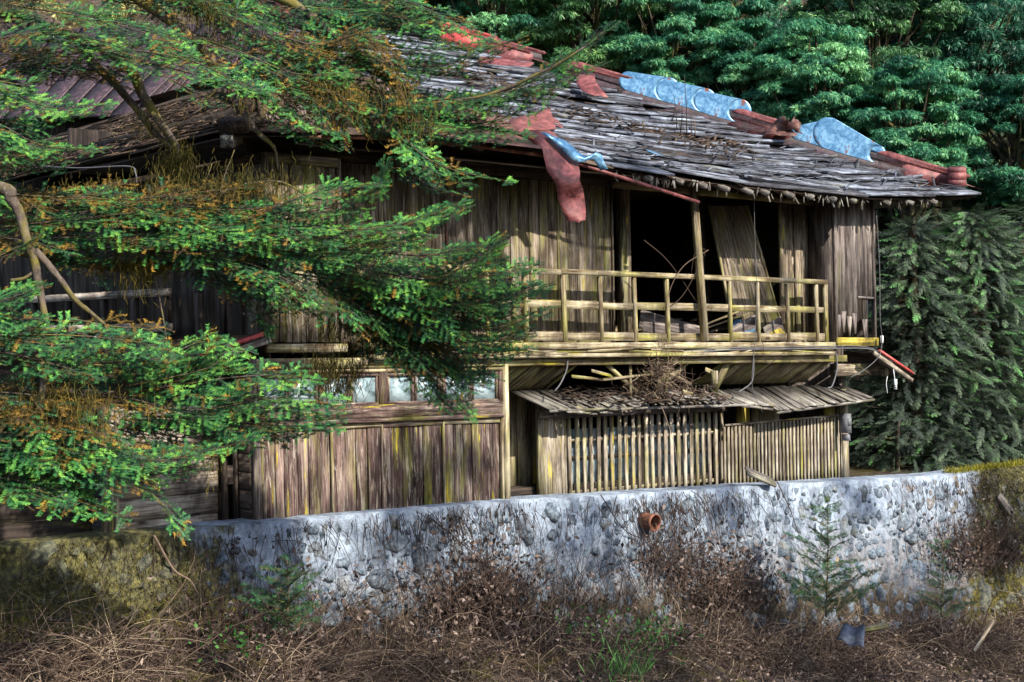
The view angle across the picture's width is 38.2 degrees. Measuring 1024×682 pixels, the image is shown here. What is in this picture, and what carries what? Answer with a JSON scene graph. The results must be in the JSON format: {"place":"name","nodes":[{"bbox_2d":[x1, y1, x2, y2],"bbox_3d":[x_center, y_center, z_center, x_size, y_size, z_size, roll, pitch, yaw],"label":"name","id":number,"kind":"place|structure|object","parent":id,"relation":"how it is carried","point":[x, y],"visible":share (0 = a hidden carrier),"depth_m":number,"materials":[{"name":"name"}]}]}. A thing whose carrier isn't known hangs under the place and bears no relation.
{"place":"outdoors","nodes":[
{"label":"outdoors","id":0,"kind":"place"},
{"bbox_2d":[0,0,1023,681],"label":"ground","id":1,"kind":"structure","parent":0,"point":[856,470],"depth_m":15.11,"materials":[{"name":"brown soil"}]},
{"bbox_2d":[0,0,177,29],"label":"broadleaf tree","id":2,"kind":"object","parent":1,"relation":"on","point":[60,8],"visible":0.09,"depth_m":40.12,"materials":[{"name":"green plant"}]},
{"bbox_2d":[0,0,310,387],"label":"house behind","id":3,"kind":"structure","parent":1,"relation":"on","point":[88,89],"depth_m":30.34,"materials":[{"name":"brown wood"}]},
{"bbox_2d":[0,150,557,544],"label":"fir tree","id":4,"kind":"object","parent":1,"relation":"on","point":[409,321],"visible":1,"depth_m":10.89,"materials":[{"name":"green plant"}]},
{"bbox_2d":[0,0,622,202],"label":"fir tree","id":5,"kind":"object","parent":1,"relation":"on","point":[346,97],"visible":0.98,"depth_m":11.93,"materials":[{"name":"green plant"}]},
{"bbox_2d":[300,0,484,46],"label":"broadleaf tree","id":6,"kind":"object","parent":1,"relation":"on","point":[461,5],"visible":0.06,"depth_m":27.61,"materials":[{"name":"green plant"}]},
{"bbox_2d":[386,0,564,67],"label":"broadleaf tree","id":7,"kind":"object","parent":1,"relation":"on","point":[488,21],"visible":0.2,"depth_m":27.10,"materials":[{"name":"green plant"}]},
{"bbox_2d":[0,22,982,540],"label":"abandoned house","id":8,"kind":"structure","parent":1,"relation":"on","point":[772,218],"depth_m":17.60,"materials":[{"name":"brown wood"}]},
{"bbox_2d":[257,373,317,407],"bbox_3d":[-2.195,0.487,14.459,0.681,0.334,0.048,0,0,-40],"label":"window","id":9,"kind":"structure","parent":8,"relation":"in","point":[315,397],"depth_m":14.44,"materials":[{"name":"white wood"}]},
{"bbox_2d":[321,373,378,406],"bbox_3d":[-1.640,0.489,14.915,0.697,0.332,0.048,0,0,-40],"label":"window","id":10,"kind":"structure","parent":8,"relation":"in","point":[372,398],"depth_m":15.03,"materials":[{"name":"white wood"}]},
{"bbox_2d":[388,372,439,403],"bbox_3d":[-1.030,0.490,15.415,0.683,0.333,0.049,0,0,-39],"label":"window","id":11,"kind":"structure","parent":8,"relation":"in","point":[396,395],"depth_m":15.34,"materials":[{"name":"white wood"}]},
{"bbox_2d":[445,370,498,401],"bbox_3d":[-0.443,0.489,15.898,0.737,0.335,0.049,0,0,-39],"label":"window","id":12,"kind":"structure","parent":8,"relation":"in","point":[488,395],"depth_m":15.99,"materials":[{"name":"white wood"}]},
{"bbox_2d":[509,379,535,485],"bbox_3d":[0.043,1.092,17.174,0.814,1.294,0.042,0,0,-39],"label":"recess door","id":13,"kind":"structure","parent":8,"relation":"in","point":[521,411],"depth_m":17.22,"materials":[{"name":"brown wood"}]},
{"bbox_2d":[591,422,602,484],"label":"vine strand","id":14,"kind":"object","parent":8,"relation":"attached to","point":[594,456],"visible":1,"depth_m":17.08},
{"bbox_2d":[566,422,707,483],"bbox_3d":[1.543,1.397,18.151,2.508,0.716,0.005,0,0,-39],"label":"window glass","id":15,"kind":"structure","parent":8,"relation":"in","point":[674,425],"depth_m":18.07,"materials":[{"name":"black glass"}]},
{"bbox_2d":[654,392,676,462],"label":"vine strand","id":16,"kind":"object","parent":8,"relation":"hanging from","point":[668,425],"visible":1,"depth_m":17.58},
{"bbox_2d":[611,333,723,418],"bbox_3d":[1.808,0.393,17.647,1.524,1.057,0.865,0,0,-25],"label":"vine tangle","id":17,"kind":"object","parent":8,"relation":"hanging from","point":[659,371],"visible":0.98,"depth_m":17.57,"materials":[{"name":"brown plant"}]},
{"bbox_2d":[644,240,697,303],"bbox_3d":[1.924,-0.814,17.937,0.827,0.797,0.073,0,0,-29],"label":"vine strand","id":18,"kind":"object","parent":8,"relation":"attached to","point":[670,264],"visible":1,"depth_m":17.95},
{"bbox_2d":[671,76,695,135],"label":"dead sapling","id":19,"kind":"object","parent":8,"relation":"on","point":[686,116],"visible":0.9,"depth_m":19.87,"materials":[{"name":"brown plant"}]},
{"bbox_2d":[665,249,705,309],"bbox_3d":[2.112,-0.750,17.927,0.587,0.756,0.036,0,0,-27],"label":"vine strand","id":20,"kind":"object","parent":8,"relation":"hanging from","point":[691,280],"visible":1,"depth_m":17.95},
{"bbox_2d":[665,250,707,334],"bbox_3d":[2.122,-0.594,17.918,0.677,1.051,0.015,0,0,-33],"label":"vine strand","id":21,"kind":"object","parent":8,"relation":"attached to","point":[674,279],"visible":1,"depth_m":17.81},
{"bbox_2d":[762,341,789,391],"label":"vine strand","id":22,"kind":"object","parent":8,"relation":"hanging from","point":[774,360],"visible":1,"depth_m":18.80},
{"bbox_2d":[0,463,1023,642],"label":"retaining wall","id":23,"kind":"structure","parent":1,"relation":"on","point":[867,511],"depth_m":16.43,"materials":[{"name":"stone"}]},
{"bbox_2d":[0,532,208,642],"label":"moss cover","id":24,"kind":"object","parent":23,"relation":"on","point":[94,578],"visible":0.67,"depth_m":12.87,"materials":[{"name":"plant"}]},
{"bbox_2d":[153,535,202,603],"bbox_3d":[-3.007,2.059,13.315,0.442,0.651,0.040,0,0,-17],"label":"vine strand","id":25,"kind":"object","parent":23,"relation":"hanging from","point":[164,554],"visible":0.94,"depth_m":13.30},
{"bbox_2d":[16,513,410,668],"bbox_3d":[-2.606,2.472,13.438,4.049,1.601,1.882,0,0,-40],"label":"dry vine","id":26,"kind":"object","parent":23,"relation":"on","point":[233,615],"visible":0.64,"depth_m":13.52,"materials":[{"name":"brown plant"}]},
{"bbox_2d":[227,512,504,656],"bbox_3d":[-1.431,2.472,14.440,3.435,1.805,1.752,0,0,-39],"label":"dry vine","id":27,"kind":"object","parent":23,"relation":"attached to","point":[369,596],"visible":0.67,"depth_m":14.49,"materials":[{"name":"brown plant"}]},
{"bbox_2d":[351,484,621,643],"bbox_3d":[-0.313,2.786,15.282,3.136,2.883,2.833,0,0,0],"label":"dry vine","id":28,"kind":"object","parent":23,"relation":"on","point":[500,599],"visible":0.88,"depth_m":15.26,"materials":[{"name":"brown plant"}]},
{"bbox_2d":[430,517,523,604],"bbox_3d":[-0.369,2.298,15.407,1.054,0.976,0.068,0,0,-23],"label":"vine strand","id":29,"kind":"object","parent":28,"relation":"hanging from","point":[463,545],"visible":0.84,"depth_m":15.34},
{"bbox_2d":[441,497,715,636],"bbox_3d":[0.808,2.612,16.201,3.554,1.939,2.239,0,0,-23],"label":"dry vine","id":30,"kind":"object","parent":23,"relation":"attached to","point":[573,599],"visible":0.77,"depth_m":16.17,"materials":[{"name":"brown plant"}]},
{"bbox_2d":[600,495,660,598],"bbox_3d":[1.332,2.340,16.856,0.713,1.208,0.164,0,0,-12],"label":"vine strand","id":31,"kind":"object","parent":23,"relation":"hanging from","point":[631,534],"visible":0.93,"depth_m":16.86},
{"bbox_2d":[580,479,767,603],"bbox_3d":[1.881,2.400,17.219,2.521,1.842,2.418,0,0,0],"label":"dry vine","id":32,"kind":"object","parent":23,"relation":"attached to","point":[658,549],"visible":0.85,"depth_m":17.10,"materials":[{"name":"brown plant"}]},
{"bbox_2d":[641,501,741,602],"bbox_3d":[2.163,2.504,17.369,1.467,1.322,0.093,0,0,-26],"label":"vine strand","id":33,"kind":"object","parent":23,"relation":"hanging from","point":[675,561],"visible":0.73,"depth_m":17.21},
{"bbox_2d":[592,487,812,627],"bbox_3d":[2.450,2.914,17.648,2.086,2.284,3.825,0,0,38],"label":"dry vine","id":34,"kind":"object","parent":23,"relation":"attached to","point":[742,588],"visible":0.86,"depth_m":17.66,"materials":[{"name":"brown plant"}]},
{"bbox_2d":[745,466,776,487],"bbox_3d":[3.104,1.697,18.459,0.490,0.281,0.114,0,0,-29],"label":"broken plank","id":35,"kind":"object","parent":23,"relation":"on","point":[759,476],"visible":1,"depth_m":18.43,"materials":[{"name":"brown wood"}]},
{"bbox_2d":[777,481,823,559],"bbox_3d":[3.683,2.287,18.747,0.737,1.059,0.080,0,0,-23],"label":"vine strand","id":36,"kind":"object","parent":23,"relation":"hanging from","point":[790,511],"visible":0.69,"depth_m":18.67},
{"bbox_2d":[858,466,1023,613],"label":"dry vine","id":37,"kind":"object","parent":23,"relation":"attached to","point":[990,553],"visible":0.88,"depth_m":20.96,"materials":[{"name":"brown plant"}]},
{"bbox_2d":[997,492,1014,517],"bbox_3d":[7.234,2.405,21.663,0.363,0.388,0.042,0,0,-25],"label":"bark piece","id":38,"kind":"object","parent":37,"relation":"on","point":[1003,502],"visible":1,"depth_m":21.65,"materials":[{"name":"brown wood"}]},
{"bbox_2d":[941,457,1023,473],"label":"grass fringe","id":39,"kind":"object","parent":23,"relation":"on","point":[976,467],"depth_m":21.72,"materials":[{"name":"green plant"}]},
{"bbox_2d":[970,466,1023,624],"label":"moss cover","id":40,"kind":"object","parent":23,"relation":"attached to","point":[1009,496],"visible":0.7,"depth_m":21.62,"materials":[{"name":"plant"}]},
{"bbox_2d":[0,536,1023,681],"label":"dry brush","id":41,"kind":"object","parent":1,"relation":"on","point":[76,662],"visible":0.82,"depth_m":14.75,"materials":[{"name":"brown plant"}]},
{"bbox_2d":[188,613,280,662],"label":"weed","id":42,"kind":"object","parent":41,"relation":"on","point":[237,636],"visible":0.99,"depth_m":11.95,"materials":[{"name":"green plant"}]},
{"bbox_2d":[235,553,322,633],"bbox_3d":[-1.926,2.096,12.274,0.746,0.684,0.805,0,0,0],"label":"conifer sapling","id":43,"kind":"object","parent":41,"relation":"on","point":[283,601],"visible":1,"depth_m":12.31,"materials":[{"name":"green plant"}]},
{"bbox_2d":[544,599,637,655],"bbox_3d":[0.794,2.821,14.654,0.886,0.512,0.719,0,0,-19],"label":"weed","id":44,"kind":"object","parent":41,"relation":"on","point":[594,622],"visible":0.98,"depth_m":14.57,"materials":[{"name":"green plant"}]},
{"bbox_2d":[577,633,661,681],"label":"weed","id":45,"kind":"object","parent":41,"relation":"on","point":[633,665],"visible":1,"depth_m":13.79,"materials":[{"name":"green plant"}]},
{"bbox_2d":[606,606,710,663],"bbox_3d":[1.389,2.958,14.918,1.168,0.586,0.869,0,0,0],"label":"weed","id":46,"kind":"object","parent":41,"relation":"on","point":[647,621],"visible":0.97,"depth_m":14.87,"materials":[{"name":"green plant"}]},
{"bbox_2d":[778,493,883,616],"bbox_3d":[3.814,2.545,17.655,1.238,1.487,1.037,0,0,0],"label":"conifer sapling","id":47,"kind":"object","parent":41,"relation":"on","point":[826,541],"visible":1,"depth_m":17.61,"materials":[{"name":"green plant"}]},
{"bbox_2d":[836,623,864,647],"bbox_3d":[3.790,3.272,16.453,0.314,0.185,0.414,0,0,24],"label":"metal sheet","id":48,"kind":"object","parent":41,"relation":"on","point":[850,635],"visible":1,"depth_m":16.46,"materials":[{"name":"grey metal"}]},
{"bbox_2d":[0,603,1023,681],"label":"dead leaves","id":49,"kind":"object","parent":1,"relation":"on","point":[272,663],"visible":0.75,"depth_m":15.24,"materials":[{"name":"brown plant"}]},
{"bbox_2d":[474,0,578,52],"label":"broadleaf tree","id":50,"kind":"object","parent":1,"relation":"on","point":[508,6],"depth_m":30.50,"materials":[{"name":"green plant"}]},
{"bbox_2d":[493,0,678,73],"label":"broadleaf tree","id":51,"kind":"object","parent":1,"relation":"on","point":[568,18],"visible":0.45,"depth_m":26.81,"materials":[{"name":"green plant"}]},
{"bbox_2d":[554,0,739,54],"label":"broadleaf tree","id":52,"kind":"object","parent":1,"relation":"on","point":[601,7],"depth_m":30.39,"materials":[{"name":"green plant"}]},
{"bbox_2d":[596,0,752,99],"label":"broadleaf tree","id":53,"kind":"object","parent":1,"relation":"on","point":[643,47],"visible":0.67,"depth_m":26.33,"materials":[{"name":"green plant"}]},
{"bbox_2d":[642,0,805,88],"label":"broadleaf tree","id":54,"kind":"object","parent":1,"relation":"on","point":[749,8],"visible":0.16,"depth_m":26.95,"materials":[{"name":"green plant"}]},
{"bbox_2d":[692,15,813,121],"bbox_3d":[4.420,-1.747,26.579,2.363,8.090,2.328,0,0,20],"label":"broadleaf tree","id":55,"kind":"object","parent":1,"relation":"on","point":[739,59],"visible":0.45,"depth_m":25.91,"materials":[{"name":"green plant"}]},
{"bbox_2d":[751,0,847,102],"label":"broadleaf tree","id":56,"kind":"object","parent":1,"relation":"on","point":[776,14],"visible":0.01,"depth_m":29.74,"materials":[{"name":"green plant"}]},
{"bbox_2d":[731,15,887,131],"bbox_3d":[5.213,-1.663,26.047,2.748,7.940,2.755,0,0,38],"label":"broadleaf tree","id":57,"kind":"object","parent":1,"relation":"on","point":[830,61],"visible":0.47,"depth_m":25.37,"materials":[{"name":"green plant"}]},
{"bbox_2d":[781,0,973,451],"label":"broadleaf tree","id":58,"kind":"object","parent":1,"relation":"on","point":[885,17],"visible":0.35,"depth_m":26.88,"materials":[{"name":"green plant"}]},
{"bbox_2d":[815,0,978,350],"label":"broadleaf tree","id":59,"kind":"object","parent":1,"relation":"on","point":[841,3],"depth_m":29.73,"materials":[{"name":"green plant"}]},
{"bbox_2d":[895,397,900,470],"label":"tree trunk","id":60,"kind":"object","parent":1,"relation":"on","point":[897,458],"visible":0.66,"depth_m":23.55,"materials":[{"name":"brown plant"}]},
{"bbox_2d":[826,54,987,461],"bbox_3d":[6.692,-1.268,25.471,2.736,7.189,2.550,0,0,-33],"label":"broadleaf tree","id":61,"kind":"object","parent":1,"relation":"on","point":[931,99],"visible":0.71,"depth_m":24.97,"materials":[{"name":"green plant"}]},
{"bbox_2d":[844,207,1000,456],"bbox_3d":[7.295,-0.299,27.960,4.388,5.351,4.399,0,0,0],"label":"cypress tree","id":62,"kind":"object","parent":1,"relation":"on","point":[876,225],"visible":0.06,"depth_m":27.87,"materials":[{"name":"green plant"}]},
{"bbox_2d":[843,211,1023,473],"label":"cypress tree","id":63,"kind":"object","parent":1,"relation":"on","point":[892,249],"visible":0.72,"depth_m":24.09,"materials":[{"name":"green plant"}]},
{"bbox_2d":[844,156,1023,459],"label":"cypress tree","id":64,"kind":"object","parent":1,"relation":"on","point":[945,204],"visible":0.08,"depth_m":26.50,"materials":[{"name":"green plant"}]},
{"bbox_2d":[849,203,1023,470],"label":"cypress tree","id":65,"kind":"object","parent":1,"relation":"on","point":[973,225],"visible":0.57,"depth_m":24.40,"materials":[{"name":"green plant"}]},
{"bbox_2d":[854,0,1023,242],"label":"broadleaf tree","id":66,"kind":"object","parent":1,"relation":"on","point":[1005,21],"visible":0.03,"depth_m":31.36,"materials":[{"name":"green plant"}]},
{"bbox_2d":[916,537,977,617],"bbox_3d":[5.476,2.974,18.660,0.724,1.012,0.716,0,0,-41],"label":"conifer sapling","id":67,"kind":"object","parent":1,"relation":"on","point":[946,593],"visible":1,"depth_m":18.62,"materials":[{"name":"green plant"}]},
{"bbox_2d":[871,130,1023,451],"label":"cypress tree","id":68,"kind":"object","parent":1,"relation":"on","point":[992,139],"visible":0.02,"depth_m":27.79,"materials":[{"name":"green plant"}]},
{"bbox_2d":[880,0,1023,404],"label":"broadleaf tree","id":69,"kind":"object","parent":1,"relation":"on","point":[964,34],"visible":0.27,"depth_m":27.39,"materials":[{"name":"green plant"}]},
{"bbox_2d":[917,112,1022,219],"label":"broadleaf tree","id":70,"kind":"object","parent":1,"relation":"on","point":[997,163],"visible":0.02,"depth_m":33.30,"materials":[{"name":"green plant"}]},
{"bbox_2d":[923,191,1023,462],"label":"cypress tree","id":71,"kind":"object","parent":1,"relation":"on","point":[1017,215],"visible":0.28,"depth_m":25.07,"materials":[{"name":"green plant"}]},
{"bbox_2d":[934,73,1023,455],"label":"broadleaf tree","id":72,"kind":"object","parent":1,"relation":"on","point":[999,186],"visible":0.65,"depth_m":26.13,"materials":[{"name":"green plant"}]},
{"bbox_2d":[972,619,994,652],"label":"fallen branch","id":73,"kind":"object","parent":1,"relation":"on","point":[983,636],"visible":1,"depth_m":17.33,"materials":[{"name":"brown wood"}]},
{"bbox_2d":[962,4,1023,119],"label":"broadleaf tree","id":74,"kind":"object","parent":1,"relation":"on","point":[1005,39],"visible":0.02,"depth_m":36.01,"materials":[{"name":"green plant"}]},
{"bbox_2d":[987,161,1013,454],"bbox_3d":[8.702,-0.554,26.498,0.403,5.685,2.128,0,0,11],"label":"tree trunk","id":75,"kind":"object","parent":1,"relation":"on","point":[993,347],"visible":0.02,"depth_m":26.44,"materials":[{"name":"brown plant"}]},
{"bbox_2d":[865,622,888,632],"bbox_3d":[4.083,3.228,16.650,0.336,0.109,0.078,0,0,-18],"label":"fallen log","id":76,"kind":"object","parent":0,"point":[877,627],"visible":1,"depth_m":16.64,"materials":[{"name":"brown wood"}]}
]}

